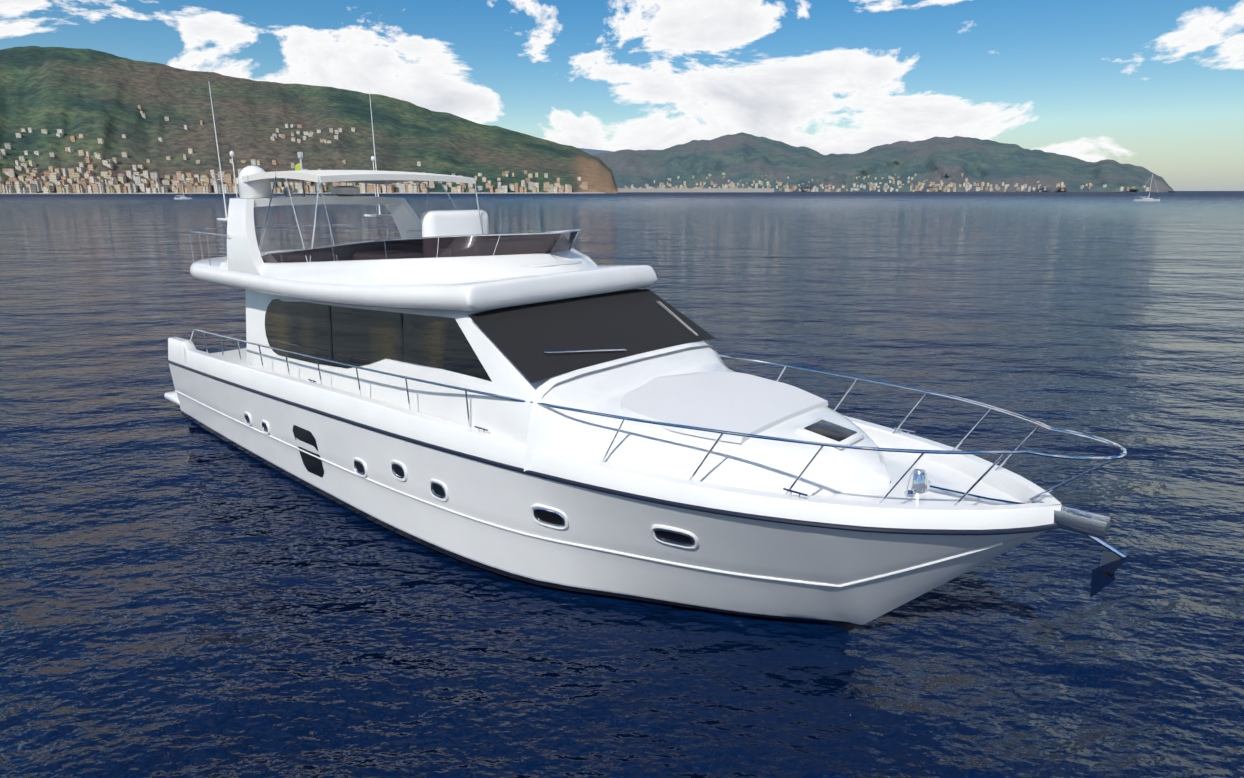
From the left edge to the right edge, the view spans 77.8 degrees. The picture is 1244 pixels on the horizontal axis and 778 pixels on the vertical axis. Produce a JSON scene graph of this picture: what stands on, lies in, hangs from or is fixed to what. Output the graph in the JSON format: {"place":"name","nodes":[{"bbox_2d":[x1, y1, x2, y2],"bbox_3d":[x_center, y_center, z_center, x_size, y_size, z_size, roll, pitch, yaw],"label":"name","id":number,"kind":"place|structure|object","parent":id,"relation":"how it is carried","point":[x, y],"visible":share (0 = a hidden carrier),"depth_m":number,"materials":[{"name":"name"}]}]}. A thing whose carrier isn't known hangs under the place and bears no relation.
{"place":"outdoors","nodes":[
{"label":"outdoors","id":0,"kind":"place"},
{"bbox_2d":[295,163,299,170],"bbox_3d":[-7.543,-5.058,17.944,0.302,0.380,0.026,15,20,45],"label":"flag","id":1,"kind":"object","parent":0,"point":[297,167],"visible":0.36,"depth_m":17.88,"materials":[{"name":"yellow fabric"}]},
{"bbox_2d":[0,46,617,192],"bbox_3d":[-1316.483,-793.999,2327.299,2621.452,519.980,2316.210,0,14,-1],"label":"hill","id":2,"kind":"structure","parent":0,"point":[91,95],"depth_m":2016.66,"materials":[{"name":"green plant"}]},
{"bbox_2d":[0,105,586,192],"bbox_3d":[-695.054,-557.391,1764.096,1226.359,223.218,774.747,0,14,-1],"label":"town","id":3,"kind":"object","parent":2,"relation":"on","point":[35,181],"visible":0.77,"depth_m":1618.34},
{"bbox_2d":[260,229,579,262],"bbox_3d":[-3.878,-2.940,15.781,7.562,0.789,4.301,12,19,40],"label":"windscreen frame","id":4,"kind":"object","parent":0,"point":[549,232],"visible":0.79,"depth_m":13.23,"materials":[{"name":"silver metal"}]},
{"bbox_2d":[579,148,612,154],"bbox_3d":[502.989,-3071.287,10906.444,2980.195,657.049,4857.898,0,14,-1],"label":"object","id":5,"kind":"object","parent":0,"point":[591,151],"visible":0.04,"depth_m":10366.83,"materials":[{"name":"blue"}]},
{"bbox_2d":[0,191,1243,777],"bbox_3d":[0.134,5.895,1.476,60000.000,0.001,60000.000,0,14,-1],"label":"sea","id":6,"kind":"structure","parent":0,"point":[182,595],"depth_m":13.38,"materials":[{"name":"liquid"}]},
{"bbox_2d":[174,177,191,198],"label":"sailboat","id":7,"kind":"object","parent":6,"relation":"on","point":[183,192],"visible":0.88,"depth_m":562.82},
{"bbox_2d":[0,188,773,193],"bbox_3d":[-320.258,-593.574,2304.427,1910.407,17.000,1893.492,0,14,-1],"label":"shoreline","id":8,"kind":"structure","parent":6,"relation":"in","point":[695,189],"depth_m":3143.47,"materials":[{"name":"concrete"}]},
{"bbox_2d":[169,363,1047,630],"bbox_3d":[-2.897,1.374,15.999,21.080,3.229,5.162,12,19,40],"label":"yacht hull","id":9,"kind":"object","parent":6,"relation":"on","point":[499,496],"visible":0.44,"depth_m":11.28,"materials":[{"name":"white plastic"}]},
{"bbox_2d":[164,391,179,404],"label":"swim platform","id":10,"kind":"structure","parent":9,"relation":"attached to","point":[171,396],"depth_m":21.66,"materials":[{"name":"white plastic"}]},
{"bbox_2d":[293,425,323,476],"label":"hull windows","id":11,"kind":"structure","parent":9,"relation":"in","point":[312,464],"depth_m":15.67,"materials":[{"name":"black glass"}]},
{"bbox_2d":[190,256,656,311],"bbox_3d":[-5.334,-2.636,17.180,12.089,0.730,4.878,12,19,40],"label":"flybridge deck overhang","id":12,"kind":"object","parent":9,"relation":"on","point":[475,295],"depth_m":13.21,"materials":[{"name":"white plastic"}]},
{"bbox_2d":[217,195,421,273],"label":"radar arch","id":13,"kind":"structure","parent":12,"relation":"on","point":[243,253],"depth_m":16.92,"materials":[{"name":"white plastic"}]},
{"bbox_2d":[209,84,380,217],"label":"antennas","id":14,"kind":"object","parent":13,"relation":"attached to","point":[373,158],"visible":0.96,"depth_m":17.34,"materials":[{"name":"white metal"}]},
{"bbox_2d":[238,165,359,197],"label":"yacht domes","id":15,"kind":"structure","parent":13,"relation":"on","point":[260,188],"depth_m":16.92,"materials":[{"name":"white plastic"}]},
{"bbox_2d":[260,209,488,254],"bbox_3d":[-4.665,-3.195,16.721,5.500,1.300,4.325,12,19,40],"label":"flybridge seat","id":16,"kind":"object","parent":12,"relation":"on","point":[447,222],"visible":0.19,"depth_m":17.26,"materials":[{"name":"white leather"}]},
{"bbox_2d":[248,172,505,261],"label":"roof support poles","id":17,"kind":"object","parent":12,"relation":"on","point":[319,185],"visible":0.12,"depth_m":15.81,"materials":[{"name":"silver metal"}]},
{"bbox_2d":[236,170,475,184],"bbox_3d":[-5.894,-4.652,17.170,3.700,0.421,3.700,12,19,40],"label":"yacht bimini","id":18,"kind":"object","parent":17,"relation":"on","point":[372,177],"visible":1,"depth_m":15.93,"materials":[{"name":"white fabric"}]},
{"bbox_2d":[283,152,307,196],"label":"yacht mast lights","id":19,"kind":"object","parent":18,"relation":"on","point":[285,189],"visible":0.77,"depth_m":17.68},
{"bbox_2d":[218,248,598,284],"bbox_3d":[-4.215,-2.721,16.143,8.770,0.650,4.720,12,19,40],"label":"flybridge coaming","id":20,"kind":"object","parent":12,"relation":"on","point":[386,271],"visible":0.6,"depth_m":13.24,"materials":[{"name":"white plastic"}]},
{"bbox_2d":[261,230,578,262],"bbox_3d":[-3.882,-2.916,15.790,7.549,0.816,4.280,12,19,40],"label":"flybridge windscreen","id":21,"kind":"object","parent":20,"relation":"on","point":[464,246],"visible":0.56,"depth_m":13.23,"materials":[{"name":"black glass"}]},
{"bbox_2d":[522,260,582,267],"bbox_3d":[-1.279,-2.183,13.616,0.620,0.175,2.526,12,19,40],"label":"yacht brow moulding","id":22,"kind":"object","parent":12,"relation":"on","point":[556,263],"visible":0.42,"depth_m":13.29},
{"bbox_2d":[244,414,694,545],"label":"porthole frames","id":23,"kind":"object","parent":9,"relation":"attached to","point":[559,514],"visible":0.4,"depth_m":11.36,"materials":[{"name":"silver metal"}]},
{"bbox_2d":[246,416,691,543],"bbox_3d":[-2.423,0.920,15.451,12.184,0.762,5.146,12,19,40],"label":"porthole glass","id":24,"kind":"object","parent":23,"relation":"in","point":[549,517],"visible":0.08,"depth_m":11.30,"materials":[{"name":"black glass"}]},
{"bbox_2d":[243,411,698,548],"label":"porthole surrounds","id":25,"kind":"object","parent":9,"relation":"attached to","point":[653,527],"visible":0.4,"depth_m":11.41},
{"bbox_2d":[175,390,1002,586],"bbox_3d":[-3.074,0.692,15.984,20.610,1.371,5.124,12,19,40],"label":"hull stripe","id":26,"kind":"object","parent":9,"relation":"attached to","point":[770,578],"visible":0.54,"depth_m":10.96,"materials":[{"name":"white plastic"}]},
{"bbox_2d":[167,360,1058,534],"bbox_3d":[-2.884,0.191,15.682,21.120,0.827,5.239,12,19,40],"label":"rub rail","id":27,"kind":"object","parent":9,"relation":"attached to","point":[812,523],"visible":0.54,"depth_m":9.70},
{"bbox_2d":[168,337,1061,529],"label":"deck","id":28,"kind":"structure","parent":9,"relation":"on","point":[930,509],"depth_m":10.28,"materials":[{"name":"white plastic"}]},
{"bbox_2d":[245,288,716,445],"bbox_3d":[-3.641,-0.995,16.065,10.500,2.535,4.800,12,19,40],"label":"cabin superstructure","id":29,"kind":"object","parent":28,"relation":"on","point":[508,419],"visible":0.17,"depth_m":12.89,"materials":[{"name":"white plastic"}]},
{"bbox_2d":[265,299,490,380],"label":"yacht saloon windows","id":30,"kind":"structure","parent":29,"relation":"in","point":[360,337],"depth_m":14.48,"materials":[{"name":"black glass"}]},
{"bbox_2d":[328,306,403,365],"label":"window dividers","id":31,"kind":"object","parent":30,"relation":"attached to","point":[331,337],"visible":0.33,"depth_m":15.31,"materials":[{"name":"black metal"}]},
{"bbox_2d":[468,289,714,382],"bbox_3d":[-0.349,-1.056,13.062,1.540,0.863,4.600,12,19,40],"label":"windshield","id":32,"kind":"object","parent":29,"relation":"in","point":[632,322],"visible":0.94,"depth_m":12.69,"materials":[{"name":"black glass"}]},
{"bbox_2d":[543,301,697,352],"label":"windshield wipers","id":33,"kind":"object","parent":32,"relation":"attached to","point":[681,321],"visible":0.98,"depth_m":12.45,"materials":[{"name":"metal"}]},
{"bbox_2d":[308,379,915,498],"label":"mooring cleats","id":34,"kind":"object","parent":28,"relation":"on","point":[785,489],"visible":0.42,"depth_m":11.55,"materials":[{"name":"silver metal"}]},
{"bbox_2d":[188,225,1126,505],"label":"yacht rails","id":35,"kind":"object","parent":28,"relation":"attached to","point":[1038,423],"visible":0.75,"depth_m":9.87,"materials":[{"name":"silver metal"}]},
{"bbox_2d":[524,345,890,495],"bbox_3d":[1.884,0.475,11.429,4.370,1.246,5.044,12,19,40],"label":"foredeck coachroof","id":36,"kind":"object","parent":28,"relation":"on","point":[766,465],"visible":0.58,"depth_m":10.48,"materials":[{"name":"white plastic"}]},
{"bbox_2d":[620,372,827,443],"bbox_3d":[1.467,0.139,11.721,2.400,0.309,3.100,12,19,40],"label":"sun pad","id":37,"kind":"object","parent":36,"relation":"on","point":[740,402],"visible":0.9,"depth_m":11.37,"materials":[{"name":"white fabric"}]},
{"bbox_2d":[796,418,863,448],"bbox_3d":[2.857,0.603,10.579,0.696,0.160,0.700,12,19,40],"label":"hatch frame","id":38,"kind":"object","parent":36,"relation":"on","point":[852,439],"visible":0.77,"depth_m":10.41,"materials":[{"name":"white plastic"}]},
{"bbox_2d":[804,420,856,441],"bbox_3d":[2.857,0.574,10.572,0.537,0.107,0.540,12,19,40],"label":"hatch glass","id":39,"kind":"object","parent":38,"relation":"in","point":[833,431],"visible":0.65,"depth_m":10.54,"materials":[{"name":"black glass"}]},
{"bbox_2d":[904,469,1130,597],"bbox_3d":[4.629,1.727,9.259,2.500,1.041,0.640,12,19,40],"label":"anchor and windlass","id":40,"kind":"object","parent":28,"relation":"on","point":[1094,527],"visible":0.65,"depth_m":8.68,"materials":[{"name":"silver metal"}]},
{"bbox_2d":[1134,174,1159,201],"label":"sailboat","id":41,"kind":"object","parent":6,"relation":"on","point":[1151,199],"visible":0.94,"depth_m":453.95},
{"bbox_2d":[0,0,1243,190],"label":"sky","id":42,"kind":"structure","parent":0,"point":[1157,86],"materials":[{"name":"blue"}]},
{"bbox_2d":[593,132,1174,191],"bbox_3d":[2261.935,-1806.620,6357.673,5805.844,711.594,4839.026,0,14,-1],"label":"hill","id":43,"kind":"structure","parent":0,"point":[738,157],"depth_m":5408.11,"materials":[{"name":"green plant"}]},
{"bbox_2d":[624,171,1148,191],"bbox_3d":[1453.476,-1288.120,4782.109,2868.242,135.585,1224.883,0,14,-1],"label":"town","id":44,"kind":"object","parent":43,"relation":"on","point":[918,188],"visible":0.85,"depth_m":4858.84}
]}

